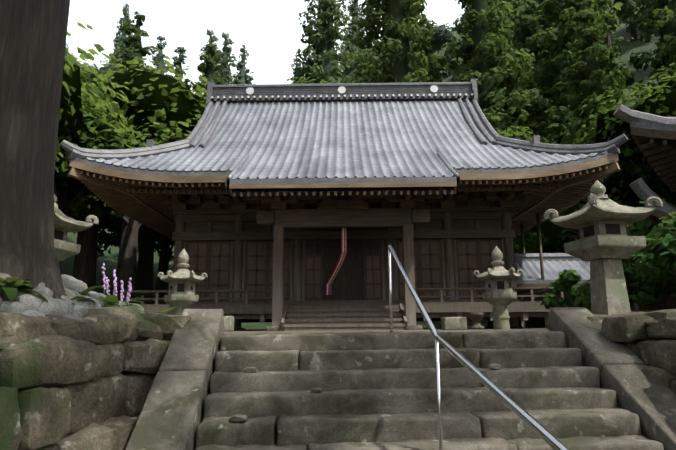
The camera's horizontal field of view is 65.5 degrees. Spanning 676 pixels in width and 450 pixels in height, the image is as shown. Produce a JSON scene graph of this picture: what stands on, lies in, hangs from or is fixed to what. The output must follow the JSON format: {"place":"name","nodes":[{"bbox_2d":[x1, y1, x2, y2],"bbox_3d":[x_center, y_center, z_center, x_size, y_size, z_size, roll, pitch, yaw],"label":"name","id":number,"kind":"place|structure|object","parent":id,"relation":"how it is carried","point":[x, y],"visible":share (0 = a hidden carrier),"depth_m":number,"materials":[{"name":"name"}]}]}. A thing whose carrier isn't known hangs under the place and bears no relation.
{"place":"outdoors","nodes":[
{"label":"outdoors","id":0,"kind":"place"},
{"bbox_2d":[0,0,69,301],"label":"cedar","id":1,"kind":"object","parent":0,"point":[33,34],"visible":0.62,"depth_m":5.67,"materials":[{"name":"brown plant"}]},
{"bbox_2d":[66,0,465,94],"label":"sky","id":2,"kind":"structure","parent":0,"point":[270,31],"materials":[{"name":"white"}]},
{"bbox_2d":[59,11,660,328],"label":"hill","id":3,"kind":"structure","parent":0,"point":[107,259],"depth_m":39.83,"materials":[{"name":"green plant"}]},
{"bbox_2d":[64,49,79,65],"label":"tree","id":4,"kind":"object","parent":3,"relation":"on","point":[74,57],"visible":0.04,"depth_m":83.92,"materials":[{"name":"green plant"}]},
{"bbox_2d":[79,63,102,91],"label":"tree","id":5,"kind":"object","parent":3,"relation":"on","point":[82,67],"visible":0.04,"depth_m":80.24,"materials":[{"name":"green plant"}]},
{"bbox_2d":[82,58,128,99],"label":"tree","id":6,"kind":"object","parent":3,"relation":"on","point":[111,66],"visible":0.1,"depth_m":64.61,"materials":[{"name":"green plant"}]},
{"bbox_2d":[107,38,121,65],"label":"conifer","id":7,"kind":"object","parent":3,"relation":"on","point":[116,47],"visible":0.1,"depth_m":96.07,"materials":[{"name":"green plant"}]},
{"bbox_2d":[73,11,161,257],"bbox_3d":[-13.357,-4.685,34.660,6.761,20.689,6.442,-1,-11,-6],"label":"conifer","id":8,"kind":"object","parent":3,"relation":"on","point":[135,41],"visible":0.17,"depth_m":35.62,"materials":[{"name":"green plant"}]},
{"bbox_2d":[112,2,130,70],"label":"conifer","id":9,"kind":"object","parent":3,"relation":"on","point":[121,34],"visible":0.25,"depth_m":101.74,"materials":[{"name":"green plant"}]},
{"bbox_2d":[150,36,170,75],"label":"conifer","id":10,"kind":"object","parent":3,"relation":"on","point":[159,56],"visible":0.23,"depth_m":90.91,"materials":[{"name":"green plant"}]},
{"bbox_2d":[165,46,193,92],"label":"conifer","id":11,"kind":"object","parent":3,"relation":"on","point":[180,59],"visible":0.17,"depth_m":63.56,"materials":[{"name":"green plant"}]},
{"bbox_2d":[157,42,224,261],"bbox_3d":[-8.708,-3.730,35.303,6.373,18.072,6.614,-1,-11,1],"label":"conifer","id":12,"kind":"object","parent":3,"relation":"on","point":[208,68],"visible":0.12,"depth_m":36.46,"materials":[{"name":"green plant"}]},
{"bbox_2d":[191,29,223,97],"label":"conifer","id":13,"kind":"object","parent":3,"relation":"on","point":[210,33],"visible":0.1,"depth_m":82.93,"materials":[{"name":"green plant"}]},
{"bbox_2d":[213,32,236,84],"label":"conifer","id":14,"kind":"object","parent":3,"relation":"on","point":[227,78],"visible":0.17,"depth_m":82.45,"materials":[{"name":"green plant"}]},
{"bbox_2d":[232,44,254,84],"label":"conifer","id":15,"kind":"object","parent":3,"relation":"on","point":[243,77],"visible":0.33,"depth_m":74.54,"materials":[{"name":"green plant"}]},
{"bbox_2d":[290,55,301,83],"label":"conifer","id":16,"kind":"object","parent":3,"relation":"on","point":[297,65],"visible":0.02,"depth_m":96.19,"materials":[{"name":"green plant"}]},
{"bbox_2d":[287,73,350,83],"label":"tree","id":17,"kind":"object","parent":3,"relation":"on","point":[304,79],"depth_m":33.70,"materials":[{"name":"green plant"}]},
{"bbox_2d":[291,0,357,83],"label":"conifer","id":18,"kind":"object","parent":3,"relation":"on","point":[325,64],"visible":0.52,"depth_m":52.44,"materials":[{"name":"green plant"}]},
{"bbox_2d":[338,0,365,80],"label":"conifer","id":19,"kind":"object","parent":3,"relation":"on","point":[354,11],"visible":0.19,"depth_m":101.06,"materials":[{"name":"green plant"}]},
{"bbox_2d":[342,25,367,82],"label":"conifer","id":20,"kind":"object","parent":3,"relation":"on","point":[351,73],"visible":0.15,"depth_m":71.32,"materials":[{"name":"green plant"}]},
{"bbox_2d":[345,42,381,82],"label":"tree","id":21,"kind":"object","parent":3,"relation":"on","point":[371,67],"visible":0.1,"depth_m":89.72,"materials":[{"name":"green plant"}]},
{"bbox_2d":[352,0,449,82],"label":"conifer","id":22,"kind":"object","parent":3,"relation":"on","point":[397,55],"visible":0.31,"depth_m":34.79,"materials":[{"name":"green plant"}]},
{"bbox_2d":[404,0,439,81],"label":"conifer","id":23,"kind":"object","parent":3,"relation":"on","point":[419,30],"visible":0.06,"depth_m":50.38,"materials":[{"name":"green plant"}]},
{"bbox_2d":[419,20,461,67],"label":"tree","id":24,"kind":"object","parent":3,"relation":"on","point":[441,35],"visible":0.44,"depth_m":95.74,"materials":[{"name":"green plant"}]},
{"bbox_2d":[437,34,466,74],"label":"tree","id":25,"kind":"object","parent":3,"relation":"on","point":[448,56],"visible":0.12,"depth_m":71.89,"materials":[{"name":"green plant"}]},
{"bbox_2d":[455,4,471,81],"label":"conifer","id":26,"kind":"object","parent":3,"relation":"on","point":[467,6],"visible":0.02,"depth_m":50.30,"materials":[{"name":"green plant"}]},
{"bbox_2d":[457,14,470,33],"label":"tree","id":27,"kind":"object","parent":3,"relation":"on","point":[461,21],"depth_m":103.57,"materials":[{"name":"green plant"}]},
{"bbox_2d":[440,0,544,142],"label":"conifer","id":28,"kind":"object","parent":3,"relation":"on","point":[483,52],"visible":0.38,"depth_m":31.98,"materials":[{"name":"green plant"}]},
{"bbox_2d":[469,0,553,141],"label":"conifer","id":29,"kind":"object","parent":3,"relation":"on","point":[511,27],"depth_m":37.91,"materials":[{"name":"green plant"}]},
{"bbox_2d":[507,0,543,95],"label":"conifer","id":30,"kind":"object","parent":3,"relation":"on","point":[515,6],"visible":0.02,"depth_m":47.99,"materials":[{"name":"green plant"}]},
{"bbox_2d":[497,126,557,252],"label":"tree","id":31,"kind":"object","parent":3,"relation":"on","point":[509,134],"depth_m":26.62,"materials":[{"name":"green plant"}]},
{"bbox_2d":[508,0,622,62],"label":"tree","id":32,"kind":"object","parent":3,"relation":"on","point":[609,9],"visible":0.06,"depth_m":46.95,"materials":[{"name":"green plant"}]},
{"bbox_2d":[510,0,625,140],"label":"conifer","id":33,"kind":"object","parent":3,"relation":"on","point":[527,23],"visible":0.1,"depth_m":40.85,"materials":[{"name":"green plant"}]},
{"bbox_2d":[524,0,634,144],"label":"conifer","id":34,"kind":"object","parent":3,"relation":"on","point":[563,13],"visible":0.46,"depth_m":31.20,"materials":[{"name":"green plant"}]},
{"bbox_2d":[601,0,641,47],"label":"tree","id":35,"kind":"object","parent":3,"relation":"on","point":[627,10],"visible":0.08,"depth_m":63.12,"materials":[{"name":"green plant"}]},
{"bbox_2d":[613,0,653,42],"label":"conifer","id":36,"kind":"object","parent":3,"relation":"on","point":[635,16],"visible":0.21,"depth_m":70.05,"materials":[{"name":"green plant"}]},
{"bbox_2d":[629,20,637,41],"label":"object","id":37,"kind":"object","parent":3,"relation":"on","point":[633,33],"depth_m":71.69,"materials":[{"name":"green plant"}]},
{"bbox_2d":[635,0,655,34],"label":"conifer","id":38,"kind":"object","parent":3,"relation":"on","point":[647,10],"visible":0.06,"depth_m":56.65,"materials":[{"name":"green plant"}]},
{"bbox_2d":[628,0,675,104],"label":"tree","id":39,"kind":"object","parent":3,"relation":"on","point":[663,19],"visible":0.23,"depth_m":30.07,"materials":[{"name":"green plant"}]},
{"bbox_2d":[648,0,675,79],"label":"conifer","id":40,"kind":"object","parent":3,"relation":"on","point":[655,6],"visible":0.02,"depth_m":34.79,"materials":[{"name":"green plant"}]},
{"bbox_2d":[657,3,675,79],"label":"conifer","id":41,"kind":"object","parent":3,"relation":"on","point":[669,47],"visible":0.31,"depth_m":23.54,"materials":[{"name":"green plant"}]},
{"bbox_2d":[201,328,548,422],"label":"terrace","id":42,"kind":"structure","parent":0,"point":[264,331],"depth_m":9.55,"materials":[{"name":"grey stone"}]},
{"bbox_2d":[55,152,64,172],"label":"tree","id":43,"kind":"object","parent":42,"relation":"on","point":[62,164],"visible":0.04,"depth_m":14.71,"materials":[{"name":"green plant"}]},
{"bbox_2d":[0,273,143,318],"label":"garden rocks","id":44,"kind":"object","parent":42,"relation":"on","point":[24,302],"visible":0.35,"depth_m":5.34,"materials":[{"name":"grey stone"}]},
{"bbox_2d":[54,100,145,264],"bbox_3d":[-9.552,0.096,17.422,6.566,8.755,5.752,-6,-11,25],"label":"tree","id":45,"kind":"object","parent":42,"relation":"on","point":[115,138],"visible":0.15,"depth_m":17.02,"materials":[{"name":"green plant"}]},
{"bbox_2d":[64,101,154,303],"bbox_3d":[-10.047,0.232,28.082,13.135,13.118,14.499,8,-14,-39],"label":"tree","id":46,"kind":"object","parent":42,"relation":"on","point":[145,268],"visible":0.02,"depth_m":27.71,"materials":[{"name":"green plant"}]},
{"bbox_2d":[84,199,174,302],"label":"tree","id":47,"kind":"object","parent":42,"relation":"on","point":[164,251],"depth_m":25.37,"materials":[{"name":"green plant"}]},
{"bbox_2d":[72,49,208,291],"bbox_3d":[-11.622,-0.722,24.125,16.085,14.481,13.140,9,-14,-40],"label":"maple","id":48,"kind":"object","parent":42,"relation":"on","point":[165,94],"visible":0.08,"depth_m":23.14,"materials":[{"name":"green plant"}]},
{"bbox_2d":[54,103,228,303],"bbox_3d":[-8.949,-0.023,21.689,10.569,11.526,12.808,-2,-11,8],"label":"maple","id":49,"kind":"object","parent":42,"relation":"on","point":[128,247],"visible":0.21,"depth_m":21.29,"materials":[{"name":"green plant"}]},
{"bbox_2d":[106,118,181,147],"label":"tree","id":50,"kind":"object","parent":42,"relation":"on","point":[176,139],"depth_m":22.34,"materials":[{"name":"green plant"}]},
{"bbox_2d":[125,187,551,330],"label":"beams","id":51,"kind":"structure","parent":42,"relation":"on","point":[403,316],"depth_m":13.22,"materials":[{"name":"brown wood"}]},
{"bbox_2d":[326,228,346,294],"bbox_3d":[-0.036,0.769,13.693,0.167,2.030,1.059,5,-12,-25],"label":"bell rope","id":52,"kind":"object","parent":51,"relation":"attached to","point":[343,248],"visible":0.9,"depth_m":13.41,"materials":[{"name":"red fabric"}]},
{"bbox_2d":[123,191,560,330],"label":"beams","id":53,"kind":"structure","parent":42,"relation":"on","point":[335,315],"depth_m":13.55,"materials":[{"name":"brown wood"}]},
{"bbox_2d":[186,193,499,322],"bbox_3d":[0.197,1.507,18.889,9.180,3.800,8.394,-1,-11,1],"label":"interior","id":54,"kind":"object","parent":53,"relation":"attached to","point":[351,278],"visible":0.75,"depth_m":14.79,"materials":[{"name":"black wood"}]},
{"bbox_2d":[189,176,496,209],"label":"carvings","id":55,"kind":"object","parent":53,"relation":"on","point":[214,205],"visible":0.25,"depth_m":14.95,"materials":[{"name":"brown wood"}]},
{"bbox_2d":[186,193,500,300],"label":"wooden wall panels","id":56,"kind":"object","parent":53,"relation":"attached to","point":[321,254],"depth_m":14.73,"materials":[{"name":"brown wood"}]},
{"bbox_2d":[188,241,498,299],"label":"lattice panels","id":57,"kind":"object","parent":56,"relation":"in","point":[262,250],"visible":0.4,"depth_m":14.71,"materials":[{"name":"brown wood"}]},
{"bbox_2d":[156,187,530,211],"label":"brackets","id":58,"kind":"object","parent":53,"relation":"attached to","point":[504,199],"visible":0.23,"depth_m":14.82,"materials":[{"name":"brown wood"}]},
{"bbox_2d":[71,161,617,191],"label":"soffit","id":59,"kind":"structure","parent":53,"relation":"attached to","point":[341,189],"depth_m":12.88,"materials":[{"name":"brown wood"}]},
{"bbox_2d":[70,161,616,224],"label":"rafters","id":60,"kind":"structure","parent":59,"relation":"attached to","point":[173,222],"depth_m":15.83,"materials":[{"name":"brown wood"}]},
{"bbox_2d":[68,154,619,195],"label":"fascia","id":61,"kind":"structure","parent":59,"relation":"attached to","point":[613,167],"depth_m":13.07,"materials":[{"name":"brown wood"}]},
{"bbox_2d":[70,151,617,183],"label":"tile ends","id":62,"kind":"object","parent":61,"relation":"on","point":[346,180],"visible":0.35,"depth_m":13.03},
{"bbox_2d":[78,99,609,178],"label":"roof tiles","id":63,"kind":"object","parent":62,"relation":"on","point":[342,139],"visible":0.46,"depth_m":15.58,"materials":[{"name":"grey tile"}]},
{"bbox_2d":[227,152,458,180],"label":"porch rolls","id":64,"kind":"object","parent":63,"relation":"on","point":[246,156],"visible":0.94,"depth_m":13.01,"materials":[{"name":"tile"}]},
{"bbox_2d":[59,79,627,187],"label":"roof ridges","id":65,"kind":"object","parent":63,"relation":"on","point":[469,88],"visible":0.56,"depth_m":19.79,"materials":[{"name":"tile"}]},
{"bbox_2d":[211,85,472,97],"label":"roof ridge ornaments","id":66,"kind":"object","parent":65,"relation":"attached to","point":[341,89],"visible":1,"depth_m":19.84,"materials":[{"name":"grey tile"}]},
{"bbox_2d":[82,176,605,238],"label":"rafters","id":67,"kind":"object","parent":59,"relation":"attached to","point":[134,209],"visible":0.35,"depth_m":15.80,"materials":[{"name":"brown wood"}]},
{"bbox_2d":[80,165,607,195],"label":"rafters","id":68,"kind":"object","parent":59,"relation":"attached to","point":[222,186],"visible":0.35,"depth_m":13.22,"materials":[{"name":"brown wood"}]},
{"bbox_2d":[126,211,563,327],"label":"pillars","id":69,"kind":"structure","parent":42,"relation":"on","point":[297,266],"depth_m":14.57,"materials":[{"name":"brown wood"}]},
{"bbox_2d":[54,180,662,331],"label":"stone lanterns","id":70,"kind":"object","parent":42,"relation":"on","point":[602,252],"visible":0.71,"depth_m":7.49,"materials":[{"name":"stone"}]},
{"bbox_2d":[54,224,620,291],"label":"lantern openings","id":71,"kind":"object","parent":70,"relation":"in","point":[588,231],"visible":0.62,"depth_m":7.51,"materials":[{"name":"black"}]},
{"bbox_2d":[234,312,549,330],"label":"foundation stones","id":72,"kind":"object","parent":42,"relation":"on","point":[475,318],"visible":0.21,"depth_m":13.39,"materials":[{"name":"stone"}]},
{"bbox_2d":[125,307,675,449],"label":"stringers","id":73,"kind":"object","parent":42,"relation":"on","point":[170,416],"visible":0.85,"depth_m":5.61,"materials":[{"name":"stone"}]},
{"bbox_2d":[195,330,663,449],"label":"stone steps","id":74,"kind":"structure","parent":42,"relation":"on","point":[284,390],"depth_m":5.57,"materials":[{"name":"stone"}]},
{"bbox_2d":[214,332,604,444],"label":"leaf litter","id":75,"kind":"object","parent":74,"relation":"on","point":[394,412],"visible":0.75,"depth_m":5.69,"materials":[{"name":"brown plant"}]},
{"bbox_2d":[387,245,569,449],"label":"handrail","id":76,"kind":"object","parent":74,"relation":"on","point":[551,440],"visible":0.94,"depth_m":4.44,"materials":[{"name":"silver metal"}]},
{"bbox_2d":[520,214,547,327],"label":"wooden posts","id":77,"kind":"object","parent":42,"relation":"on","point":[540,253],"visible":0.69,"depth_m":16.73,"materials":[{"name":"brown wood"}]},
{"bbox_2d":[513,162,675,252],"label":"tree","id":78,"kind":"object","parent":42,"relation":"on","point":[619,191],"visible":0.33,"depth_m":20.81,"materials":[{"name":"green plant"}]},
{"bbox_2d":[552,10,637,252],"bbox_3d":[12.695,-2.573,25.392,5.858,17.121,5.587,0,-12,1],"label":"conifer","id":79,"kind":"object","parent":42,"relation":"on","point":[588,79],"visible":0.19,"depth_m":26.06,"materials":[{"name":"green plant"}]},
{"bbox_2d":[516,127,675,327],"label":"side wood","id":80,"kind":"object","parent":42,"relation":"on","point":[657,148],"visible":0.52,"depth_m":9.65,"materials":[{"name":"brown wood"}]},
{"bbox_2d":[515,121,672,279],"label":"side roof tiles","id":81,"kind":"object","parent":80,"relation":"on","point":[532,270],"visible":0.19,"depth_m":17.31,"materials":[{"name":"grey tile"}]},
{"bbox_2d":[514,104,675,283],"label":"side roof ridges","id":82,"kind":"object","parent":81,"relation":"on","point":[642,190],"visible":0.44,"depth_m":9.48,"materials":[{"name":"tile"}]},
{"bbox_2d":[517,287,675,327],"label":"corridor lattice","id":83,"kind":"object","parent":42,"relation":"on","point":[537,322],"visible":0.06,"depth_m":18.27,"materials":[{"name":"brown wood"}]},
{"bbox_2d":[540,198,675,310],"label":"shrubs","id":84,"kind":"object","parent":42,"relation":"on","point":[650,274],"visible":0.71,"depth_m":9.08,"materials":[{"name":"green plant"}]},
{"bbox_2d":[572,63,675,192],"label":"tree","id":85,"kind":"object","parent":42,"relation":"on","point":[660,101],"visible":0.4,"depth_m":19.07,"materials":[{"name":"green plant"}]},
{"bbox_3d":[-4.183,0.793,5.269,4.067,0.767,5.600,-1,-11,1],"label":"garden mound","id":86,"kind":"object","parent":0,"visible":0},
{"bbox_2d":[0,263,177,312],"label":"garden plants","id":87,"kind":"object","parent":86,"relation":"on","point":[109,298],"visible":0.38,"depth_m":6.44,"materials":[{"name":"green plant"}]},
{"label":"ground","id":88,"kind":"structure","parent":0,"visible":0},
{"bbox_2d":[56,43,121,178],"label":"tree","id":89,"kind":"object","parent":88,"relation":"on","point":[72,110],"visible":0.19,"depth_m":15.63,"materials":[{"name":"green plant"}]},
{"bbox_2d":[65,22,128,207],"bbox_3d":[-14.740,-1.501,19.221,12.552,14.093,16.171,9,-14,-39],"label":"tree","id":90,"kind":"object","parent":88,"relation":"on","point":[101,77],"visible":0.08,"depth_m":18.27,"materials":[{"name":"green plant"}]},
{"bbox_2d":[0,306,675,449],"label":"rock walls","id":91,"kind":"structure","parent":88,"relation":"on","point":[65,384],"depth_m":5.08,"materials":[{"name":"grey stone"}]},
{"bbox_2d":[120,333,675,374],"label":"backing wall","id":92,"kind":"structure","parent":88,"relation":"on","point":[144,339],"depth_m":6.07,"materials":[{"name":"black stone"}]}
]}

